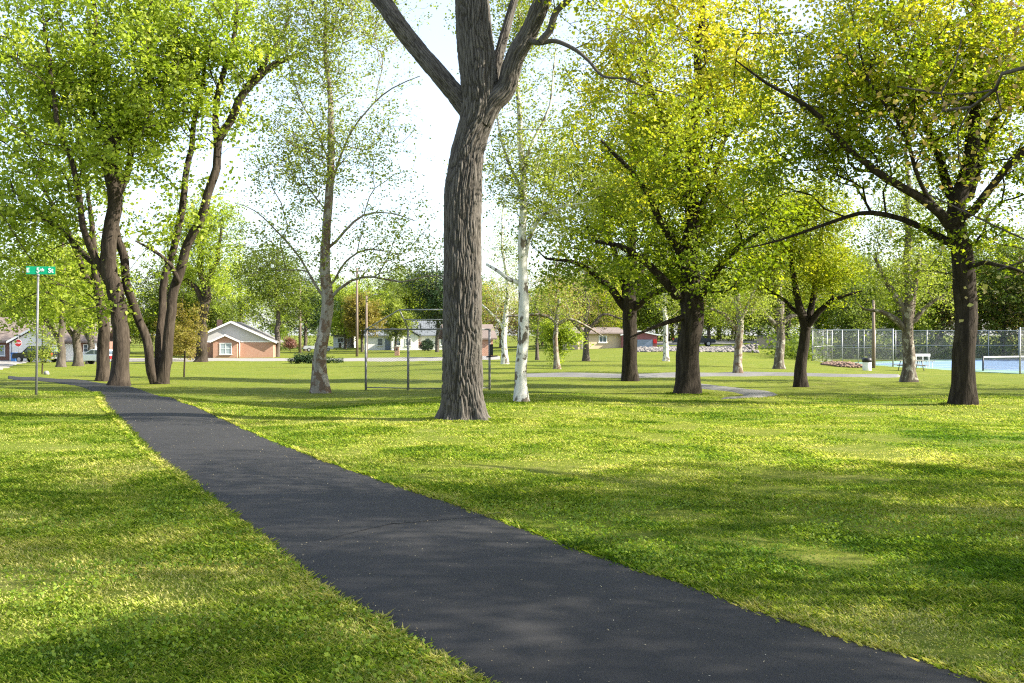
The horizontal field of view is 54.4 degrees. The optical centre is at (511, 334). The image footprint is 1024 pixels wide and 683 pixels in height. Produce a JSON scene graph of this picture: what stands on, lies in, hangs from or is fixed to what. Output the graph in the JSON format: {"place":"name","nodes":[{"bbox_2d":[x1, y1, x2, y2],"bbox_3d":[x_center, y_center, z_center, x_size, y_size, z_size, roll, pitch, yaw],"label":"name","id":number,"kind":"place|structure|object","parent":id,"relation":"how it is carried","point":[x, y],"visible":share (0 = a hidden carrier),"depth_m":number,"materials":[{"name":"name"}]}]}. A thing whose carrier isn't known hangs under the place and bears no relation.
{"place":"outdoors","nodes":[
{"label":"outdoors","id":0,"kind":"place"},
{"bbox_2d":[0,361,26,369],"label":"driveway","id":1,"kind":"structure","parent":0,"point":[5,365],"depth_m":83.97,"materials":[{"name":"concrete"}]},
{"bbox_2d":[0,356,499,361],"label":"street","id":2,"kind":"structure","parent":0,"point":[344,359],"depth_m":116.60,"materials":[{"name":"grey asphalt"}]},
{"bbox_2d":[8,376,987,682],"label":"path","id":3,"kind":"structure","parent":0,"point":[590,630],"depth_m":6.22,"materials":[{"name":"grey asphalt"}]},
{"bbox_2d":[0,335,1023,682],"bbox_3d":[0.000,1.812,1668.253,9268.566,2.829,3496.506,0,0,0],"label":"ground","id":4,"kind":"structure","parent":0,"point":[236,381],"depth_m":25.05,"materials":[{"name":"green plant"}]},
{"bbox_2d":[0,254,21,316],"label":"woodland tree","id":5,"kind":"object","parent":4,"relation":"on","point":[1,312],"visible":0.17,"depth_m":156.04,"materials":[{"name":"green plant"}]},
{"bbox_2d":[12,346,57,362],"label":"suv","id":6,"kind":"object","parent":4,"relation":"on","point":[19,357],"visible":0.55,"depth_m":108.47,"materials":[{"name":"blue paint"}]},
{"bbox_2d":[26,266,54,394],"bbox_3d":[-12.684,0.036,26.804,0.760,3.764,0.077,0,0,-6],"label":"street name sign","id":7,"kind":"object","parent":4,"relation":"on","point":[38,270],"visible":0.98,"depth_m":26.78,"materials":[{"name":"metal"}]},
{"bbox_2d":[23,325,61,373],"bbox_3d":[-25.190,0.810,53.245,2.053,2.660,1.886,0,0,0],"label":"sapling","id":8,"kind":"object","parent":4,"relation":"on","point":[42,351],"visible":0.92,"depth_m":53.26,"materials":[{"name":"green plant"}]},
{"bbox_2d":[0,235,99,366],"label":"shade tree","id":9,"kind":"object","parent":4,"relation":"on","point":[61,354],"visible":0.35,"depth_m":74.18,"materials":[{"name":"green plant"}]},
{"bbox_2d":[2,234,120,365],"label":"shade tree","id":10,"kind":"object","parent":4,"relation":"on","point":[74,334],"visible":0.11,"depth_m":79.70,"materials":[{"name":"green plant"}]},
{"bbox_2d":[0,317,130,360],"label":"brick house","id":11,"kind":"structure","parent":4,"relation":"on","point":[9,347],"depth_m":117.16,"materials":[{"name":"white paint"}]},
{"bbox_2d":[65,344,72,359],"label":"garage door","id":12,"kind":"structure","parent":11,"relation":"in","point":[69,347],"depth_m":117.57,"materials":[{"name":"white paint"}]},
{"bbox_2d":[0,16,145,380],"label":"cottonwood tree","id":13,"kind":"object","parent":4,"relation":"on","point":[103,360],"visible":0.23,"depth_m":43.52,"materials":[{"name":"green plant"}]},
{"bbox_2d":[48,232,132,363],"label":"shade tree","id":14,"kind":"object","parent":4,"relation":"on","point":[91,344],"visible":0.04,"depth_m":98.83,"materials":[{"name":"green plant"}]},
{"bbox_2d":[71,349,111,363],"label":"parked car","id":15,"kind":"object","parent":4,"relation":"on","point":[89,356],"visible":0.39,"depth_m":91.23,"materials":[{"name":"white paint"}]},
{"bbox_2d":[0,0,232,385],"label":"cottonwood tree","id":16,"kind":"object","parent":4,"relation":"on","point":[111,137],"visible":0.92,"depth_m":38.22,"materials":[{"name":"green plant"}]},
{"bbox_2d":[103,271,152,338],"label":"woodland tree","id":17,"kind":"object","parent":4,"relation":"on","point":[131,326],"visible":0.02,"depth_m":164.78,"materials":[{"name":"green plant"}]},
{"bbox_2d":[128,283,158,350],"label":"woodland tree","id":18,"kind":"object","parent":4,"relation":"on","point":[149,323],"visible":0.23,"depth_m":172.64,"materials":[{"name":"green plant"}]},
{"bbox_2d":[19,0,327,383],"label":"cottonwood tree","id":19,"kind":"object","parent":4,"relation":"on","point":[158,361],"visible":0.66,"depth_m":39.91,"materials":[{"name":"green plant"}]},
{"bbox_2d":[130,244,216,335],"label":"woodland tree","id":20,"kind":"object","parent":4,"relation":"on","point":[154,300],"visible":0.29,"depth_m":165.07,"materials":[{"name":"green plant"}]},
{"bbox_2d":[153,329,209,359],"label":"copper bush","id":21,"kind":"object","parent":4,"relation":"on","point":[178,352],"visible":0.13,"depth_m":116.89,"materials":[{"name":"brown plant"}]},
{"bbox_2d":[152,293,215,376],"bbox_3d":[-15.903,0.031,47.988,2.931,4.092,2.590,0,0,0],"label":"sapling","id":22,"kind":"object","parent":4,"relation":"on","point":[184,327],"visible":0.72,"depth_m":47.93,"materials":[{"name":"green plant"}]},
{"bbox_2d":[156,189,249,361],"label":"shade tree","id":23,"kind":"object","parent":4,"relation":"on","point":[206,285],"visible":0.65,"depth_m":111.89,"materials":[{"name":"green plant"}]},
{"bbox_2d":[178,261,253,330],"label":"woodland tree","id":24,"kind":"object","parent":4,"relation":"on","point":[214,317],"visible":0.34,"depth_m":165.53,"materials":[{"name":"green plant"}]},
{"bbox_2d":[188,320,283,357],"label":"brick house","id":25,"kind":"structure","parent":4,"relation":"on","point":[231,339],"depth_m":137.25,"materials":[{"name":"orange brick"}]},
{"bbox_2d":[219,343,231,354],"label":"window","id":26,"kind":"structure","parent":25,"relation":"in","point":[225,348],"depth_m":135.79,"materials":[{"name":"white glass"}]},
{"bbox_2d":[195,246,280,326],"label":"yard tree","id":27,"kind":"object","parent":4,"relation":"on","point":[240,300],"visible":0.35,"depth_m":181.66,"materials":[{"name":"green plant"}]},
{"bbox_2d":[224,239,320,356],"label":"yard tree","id":28,"kind":"object","parent":4,"relation":"on","point":[270,289],"visible":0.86,"depth_m":141.96,"materials":[{"name":"green plant"}]},
{"bbox_2d":[263,306,296,345],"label":"woodland tree","id":29,"kind":"object","parent":4,"relation":"on","point":[285,331],"visible":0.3,"depth_m":272.61,"materials":[{"name":"green plant"}]},
{"bbox_2d":[282,334,298,349],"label":"flowering bush","id":30,"kind":"object","parent":4,"relation":"on","point":[290,343],"visible":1,"depth_m":170.29,"materials":[{"name":"pink plant"}]},
{"bbox_2d":[280,270,343,350],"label":"yard tree","id":31,"kind":"object","parent":4,"relation":"on","point":[311,325],"visible":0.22,"depth_m":186.22,"materials":[{"name":"green plant"}]},
{"bbox_2d":[287,353,343,363],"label":"shrub","id":32,"kind":"object","parent":4,"relation":"on","point":[303,358],"visible":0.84,"depth_m":103.43,"materials":[{"name":"green plant"}]},
{"bbox_2d":[314,274,364,347],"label":"woodland tree","id":33,"kind":"object","parent":4,"relation":"on","point":[339,279],"visible":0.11,"depth_m":229.25,"materials":[{"name":"green plant"}]},
{"bbox_2d":[331,329,355,347],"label":"white cottage","id":34,"kind":"structure","parent":4,"relation":"on","point":[337,340],"depth_m":229.34,"materials":[{"name":"paint"}]},
{"bbox_2d":[212,0,483,393],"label":"sycamore tree","id":35,"kind":"object","parent":4,"relation":"on","point":[320,383],"visible":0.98,"depth_m":34.45,"materials":[{"name":"green plant"}]},
{"bbox_2d":[331,278,366,348],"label":"yard tree","id":36,"kind":"object","parent":4,"relation":"on","point":[338,315],"visible":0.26,"depth_m":209.28,"materials":[{"name":"green plant"}]},
{"bbox_2d":[349,268,364,356],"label":"utility pole","id":37,"kind":"object","parent":4,"relation":"on","point":[357,311],"visible":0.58,"depth_m":138.97,"materials":[{"name":"brown wood"}]},
{"bbox_2d":[337,274,390,332],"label":"woodland tree","id":38,"kind":"object","parent":4,"relation":"on","point":[370,289],"visible":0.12,"depth_m":207.24,"materials":[{"name":"green plant"}]},
{"bbox_2d":[340,290,390,351],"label":"yard tree","id":39,"kind":"object","parent":4,"relation":"on","point":[349,318],"visible":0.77,"depth_m":172.55,"materials":[{"name":"green plant"}]},
{"bbox_2d":[363,273,420,318],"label":"woodland tree","id":40,"kind":"object","parent":4,"relation":"on","point":[393,293],"visible":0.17,"depth_m":212.43,"materials":[{"name":"green plant"}]},
{"bbox_2d":[377,296,420,350],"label":"yard tree","id":41,"kind":"object","parent":4,"relation":"on","point":[395,321],"visible":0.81,"depth_m":178.49,"materials":[{"name":"green plant"}]},
{"bbox_2d":[364,321,441,349],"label":"white house","id":42,"kind":"structure","parent":4,"relation":"on","point":[423,336],"depth_m":191.54,"materials":[{"name":"paint"}]},
{"bbox_2d":[379,264,427,311],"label":"woodland tree","id":43,"kind":"object","parent":4,"relation":"on","point":[406,290],"visible":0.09,"depth_m":222.04,"materials":[{"name":"green plant"}]},
{"bbox_2d":[402,257,443,351],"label":"yard tree","id":44,"kind":"object","parent":4,"relation":"on","point":[432,301],"visible":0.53,"depth_m":161.60,"materials":[{"name":"green plant"}]},
{"bbox_2d":[403,271,442,320],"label":"woodland tree","id":45,"kind":"object","parent":4,"relation":"on","point":[421,303],"visible":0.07,"depth_m":217.24,"materials":[{"name":"green plant"}]},
{"bbox_2d":[418,340,434,350],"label":"round shrub","id":46,"kind":"object","parent":4,"relation":"on","point":[427,345],"visible":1,"depth_m":178.49,"materials":[{"name":"green plant"}]},
{"bbox_2d":[365,309,497,390],"bbox_3d":[-3.105,0.716,36.576,5.044,3.308,1.413,0,0,6],"label":"backstop","id":47,"kind":"object","parent":4,"relation":"on","point":[490,350],"visible":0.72,"depth_m":36.91,"materials":[{"name":"metal"}]},
{"bbox_2d":[438,324,496,355],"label":"brick house","id":48,"kind":"structure","parent":4,"relation":"on","point":[493,332],"depth_m":115.03,"materials":[{"name":"orange brick"}]},
{"bbox_2d":[482,280,513,334],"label":"woodland tree","id":49,"kind":"object","parent":4,"relation":"on","point":[485,285],"visible":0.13,"depth_m":222.82,"materials":[{"name":"green plant"}]},
{"bbox_2d":[481,282,517,347],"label":"woodland tree","id":50,"kind":"object","parent":4,"relation":"on","point":[497,325],"visible":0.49,"depth_m":206.62,"materials":[{"name":"green plant"}]},
{"bbox_2d":[0,494,1023,682],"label":"clover","id":51,"kind":"object","parent":4,"relation":"on","point":[223,616],"visible":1,"depth_m":6.92,"materials":[{"name":"green plant"}]},
{"bbox_2d":[481,191,542,363],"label":"sycamore tree","id":52,"kind":"object","parent":4,"relation":"on","point":[504,351],"visible":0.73,"depth_m":72.66,"materials":[{"name":"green plant"}]},
{"bbox_2d":[507,302,532,341],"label":"woodland tree","id":53,"kind":"object","parent":4,"relation":"on","point":[514,333],"visible":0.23,"depth_m":223.22,"materials":[{"name":"green plant"}]},
{"bbox_2d":[513,284,556,359],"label":"young tree","id":54,"kind":"object","parent":4,"relation":"on","point":[536,344],"visible":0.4,"depth_m":83.46,"materials":[{"name":"green plant"}]},
{"bbox_2d":[443,0,636,401],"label":"sycamore tree","id":55,"kind":"object","parent":4,"relation":"on","point":[521,393],"visible":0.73,"depth_m":23.99,"materials":[{"name":"green plant"}]},
{"bbox_2d":[529,278,551,335],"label":"woodland tree","id":56,"kind":"object","parent":4,"relation":"on","point":[530,320],"visible":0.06,"depth_m":203.84,"materials":[{"name":"green plant"}]},
{"bbox_2d":[110,399,973,682],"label":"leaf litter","id":57,"kind":"object","parent":4,"relation":"on","point":[439,540],"visible":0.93,"depth_m":7.10,"materials":[{"name":"brown plant"}]},
{"bbox_2d":[492,224,605,368],"bbox_3d":[2.510,-2.385,61.818,7.335,9.141,5.354,0,0,35],"label":"sycamore tree","id":58,"kind":"object","parent":4,"relation":"on","point":[556,360],"visible":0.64,"depth_m":61.67,"materials":[{"name":"green plant"}]},
{"bbox_2d":[370,0,745,420],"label":"cottonwood tree","id":59,"kind":"object","parent":4,"relation":"on","point":[479,98],"visible":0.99,"depth_m":18.57,"materials":[{"name":"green plant"}]},
{"bbox_2d":[529,270,593,344],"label":"woodland tree","id":60,"kind":"object","parent":4,"relation":"on","point":[556,302],"visible":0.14,"depth_m":137.06,"materials":[{"name":"green plant"}]},
{"bbox_2d":[530,314,593,367],"bbox_3d":[3.058,0.420,63.166,3.966,3.695,2.499,0,0,32],"label":"ivy","id":61,"kind":"object","parent":4,"relation":"on","point":[563,336],"visible":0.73,"depth_m":62.93,"materials":[{"name":"green plant"}]},
{"bbox_2d":[530,252,622,360],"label":"leafy tree","id":62,"kind":"object","parent":4,"relation":"on","point":[586,355],"visible":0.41,"depth_m":79.48,"materials":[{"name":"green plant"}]},
{"bbox_2d":[131,308,1023,361],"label":"undergrowth","id":63,"kind":"object","parent":4,"relation":"on","point":[791,348],"visible":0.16,"depth_m":118.37,"materials":[{"name":"green plant"}]},
{"bbox_2d":[562,270,611,325],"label":"woodland tree","id":64,"kind":"object","parent":4,"relation":"on","point":[581,296],"visible":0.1,"depth_m":152.30,"materials":[{"name":"green plant"}]},
{"bbox_2d":[560,327,622,349],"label":"tan building","id":65,"kind":"structure","parent":4,"relation":"on","point":[610,340],"depth_m":124.42,"materials":[{"name":"paint"}]},
{"bbox_2d":[571,274,622,327],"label":"woodland tree","id":66,"kind":"object","parent":4,"relation":"on","point":[610,309],"visible":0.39,"depth_m":145.75,"materials":[{"name":"green plant"}]},
{"bbox_2d":[508,48,733,380],"bbox_3d":[4.478,-5.492,43.949,9.352,15.303,9.151,0,0,25],"label":"oak tree","id":67,"kind":"object","parent":4,"relation":"on","point":[626,304],"visible":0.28,"depth_m":43.57,"materials":[{"name":"green plant"}]},
{"bbox_2d":[602,261,661,328],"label":"woodland tree","id":68,"kind":"object","parent":4,"relation":"on","point":[639,311],"visible":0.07,"depth_m":164.71,"materials":[{"name":"green plant"}]},
{"bbox_2d":[620,330,657,347],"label":"red shed","id":69,"kind":"structure","parent":4,"relation":"on","point":[647,339],"depth_m":123.90,"materials":[{"name":"red metal"}]},
{"bbox_2d":[637,340,652,346],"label":"door","id":70,"kind":"structure","parent":69,"relation":"in","point":[642,343],"depth_m":123.88,"materials":[{"name":"grey paint"}]},
{"bbox_2d":[636,253,702,340],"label":"woodland tree","id":71,"kind":"object","parent":4,"relation":"on","point":[654,317],"visible":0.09,"depth_m":162.09,"materials":[{"name":"green plant"}]},
{"bbox_2d":[637,196,704,360],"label":"sycamore tree","id":72,"kind":"object","parent":4,"relation":"on","point":[665,341],"visible":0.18,"depth_m":77.80,"materials":[{"name":"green plant"}]},
{"bbox_2d":[672,336,715,345],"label":"pickup truck","id":73,"kind":"object","parent":4,"relation":"on","point":[707,341],"visible":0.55,"depth_m":127.79,"materials":[{"name":"black paint"}]},
{"bbox_2d":[545,0,846,394],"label":"oak tree","id":74,"kind":"object","parent":4,"relation":"on","point":[689,180],"visible":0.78,"depth_m":32.34,"materials":[{"name":"green plant"}]},
{"bbox_2d":[637,343,758,352],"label":"rubble bank","id":75,"kind":"structure","parent":4,"relation":"on","point":[749,348],"depth_m":110.36,"materials":[{"name":"grey stone"}]},
{"bbox_2d":[700,262,745,338],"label":"woodland tree","id":76,"kind":"object","parent":4,"relation":"on","point":[712,313],"visible":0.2,"depth_m":159.23,"materials":[{"name":"green plant"}]},
{"bbox_2d":[702,173,787,372],"bbox_3d":[12.133,-3.808,54.553,6.534,12.146,6.643,0,0,0],"label":"sycamore tree","id":77,"kind":"object","parent":4,"relation":"on","point":[737,365],"visible":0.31,"depth_m":54.50,"materials":[{"name":"green plant"}]},
{"bbox_2d":[757,336,776,347],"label":"block shed","id":78,"kind":"structure","parent":4,"relation":"on","point":[761,341],"depth_m":122.67,"materials":[{"name":"grey concrete"}]},
{"bbox_2d":[723,177,836,368],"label":"sycamore tree","id":79,"kind":"object","parent":4,"relation":"on","point":[779,323],"visible":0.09,"depth_m":66.66,"materials":[{"name":"green plant"}]},
{"bbox_2d":[743,242,821,341],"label":"woodland tree","id":80,"kind":"object","parent":4,"relation":"on","point":[785,315],"visible":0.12,"depth_m":138.28,"materials":[{"name":"green plant"}]},
{"bbox_2d":[718,168,881,386],"bbox_3d":[10.797,-2.306,37.922,5.956,8.760,5.998,0,0,0],"label":"oak tree","id":81,"kind":"object","parent":4,"relation":"on","point":[831,261],"visible":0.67,"depth_m":37.51,"materials":[{"name":"green plant"}]},
{"bbox_2d":[812,329,832,361],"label":"chain link fence","id":82,"kind":"object","parent":4,"relation":"on","point":[822,344],"visible":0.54,"depth_m":98.72,"materials":[{"name":"metal"}]},
{"bbox_2d":[783,216,873,348],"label":"woodland tree","id":83,"kind":"object","parent":4,"relation":"on","point":[818,320],"visible":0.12,"depth_m":124.41,"materials":[{"name":"green plant"}]},
{"bbox_2d":[820,360,861,367],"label":"rock bed","id":84,"kind":"object","parent":4,"relation":"on","point":[848,364],"visible":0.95,"depth_m":78.68,"materials":[{"name":"beige stone"}]},
{"bbox_2d":[814,260,891,357],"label":"woodland tree","id":85,"kind":"object","parent":4,"relation":"on","point":[851,314],"visible":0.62,"depth_m":116.63,"materials":[{"name":"green plant"}]},
{"bbox_2d":[702,0,1023,404],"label":"oak tree","id":86,"kind":"object","parent":4,"relation":"on","point":[963,387],"visible":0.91,"depth_m":24.91,"materials":[{"name":"green plant"}]},
{"bbox_2d":[834,249,893,346],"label":"woodland tree","id":87,"kind":"object","parent":4,"relation":"on","point":[871,258],"visible":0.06,"depth_m":133.93,"materials":[{"name":"green plant"}]},
{"bbox_2d":[862,358,871,370],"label":"rubbish bin","id":88,"kind":"object","parent":4,"relation":"on","point":[866,364],"visible":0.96,"depth_m":70.13,"materials":[{"name":"white paint"}]},
{"bbox_2d":[872,300,874,367],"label":"utility pole","id":89,"kind":"object","parent":4,"relation":"on","point":[873,338],"visible":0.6,"depth_m":77.11,"materials":[{"name":"brown wood"}]},
{"bbox_2d":[859,260,943,356],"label":"woodland tree","id":90,"kind":"object","parent":4,"relation":"on","point":[898,314],"visible":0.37,"depth_m":119.08,"materials":[{"name":"green plant"}]},
{"bbox_2d":[837,128,992,381],"bbox_3d":[17.711,-3.724,44.871,7.151,11.792,6.557,0,0,28],"label":"sycamore tree","id":91,"kind":"object","parent":4,"relation":"on","point":[906,306],"visible":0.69,"depth_m":44.77,"materials":[{"name":"green plant"}]},
{"bbox_2d":[825,1,1023,321],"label":"shade tree","id":92,"kind":"object","parent":4,"relation":"on","point":[980,100],"visible":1,"depth_m":9.48,"materials":[{"name":"green plant"}]},
{"bbox_2d":[891,218,995,350],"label":"woodland tree","id":93,"kind":"object","parent":4,"relation":"on","point":[934,291],"visible":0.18,"depth_m":125.14,"materials":[{"name":"green plant"}]},
{"bbox_2d":[924,260,1008,339],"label":"woodland tree","id":94,"kind":"object","parent":4,"relation":"on","point":[950,322],"visible":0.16,"depth_m":122.52,"materials":[{"name":"green plant"}]},
{"bbox_2d":[947,221,1023,355],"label":"woodland tree","id":95,"kind":"object","parent":4,"relation":"on","point":[997,306],"visible":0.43,"depth_m":120.53,"materials":[{"name":"green plant"}]},
{"bbox_2d":[982,230,1023,332],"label":"woodland tree","id":96,"kind":"object","parent":4,"relation":"on","point":[1014,296],"visible":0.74,"depth_m":116.71,"materials":[{"name":"green plant"}]},
{"bbox_2d":[985,247,1023,342],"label":"woodland tree","id":97,"kind":"object","parent":4,"relation":"on","point":[1019,318],"visible":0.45,"depth_m":118.98,"materials":[{"name":"green plant"}]},
{"bbox_2d":[1019,327,1023,373],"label":"chain link fence","id":98,"kind":"object","parent":4,"relation":"on","point":[1020,347],"visible":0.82,"depth_m":67.97,"materials":[{"name":"metal"}]},
{"bbox_2d":[0,0,1023,334],"label":"sky","id":99,"kind":"structure","parent":0,"point":[436,110],"materials":[{"name":"white"}]},
{"bbox_2d":[657,339,756,344],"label":"parking lot","id":100,"kind":"structure","parent":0,"point":[726,341],"depth_m":151.56,"materials":[{"name":"grey asphalt"}]},
{"bbox_2d":[527,372,899,377],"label":"path","id":101,"kind":"structure","parent":0,"point":[611,375],"depth_m":51.46,"materials":[{"name":"grey concrete"}]},
{"bbox_2d":[701,384,776,398],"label":"side path","id":102,"kind":"structure","parent":0,"point":[749,393],"depth_m":33.38,"materials":[{"name":"grey concrete"}]},
{"bbox_2d":[855,357,1023,373],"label":"court slab","id":103,"kind":"structure","parent":0,"point":[994,371],"depth_m":79.09,"materials":[{"name":"concrete"}]},
{"bbox_2d":[813,329,893,366],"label":"chain link fence","id":104,"kind":"object","parent":103,"relation":"on","point":[858,347],"visible":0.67,"depth_m":86.56,"materials":[{"name":"metal"}]},
{"bbox_2d":[833,330,1023,360],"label":"chain link fence","id":105,"kind":"object","parent":103,"relation":"on","point":[925,344],"visible":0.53,"depth_m":105.92,"materials":[{"name":"metal"}]},
{"bbox_2d":[876,359,1023,370],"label":"court surface","id":106,"kind":"object","parent":103,"relation":"on","point":[948,364],"visible":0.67,"depth_m":89.61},
{"bbox_2d":[982,356,1023,370],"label":"tennis net","id":107,"kind":"object","parent":103,"relation":"on","point":[983,361],"visible":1,"depth_m":74.62,"materials":[{"name":"white fabric"}]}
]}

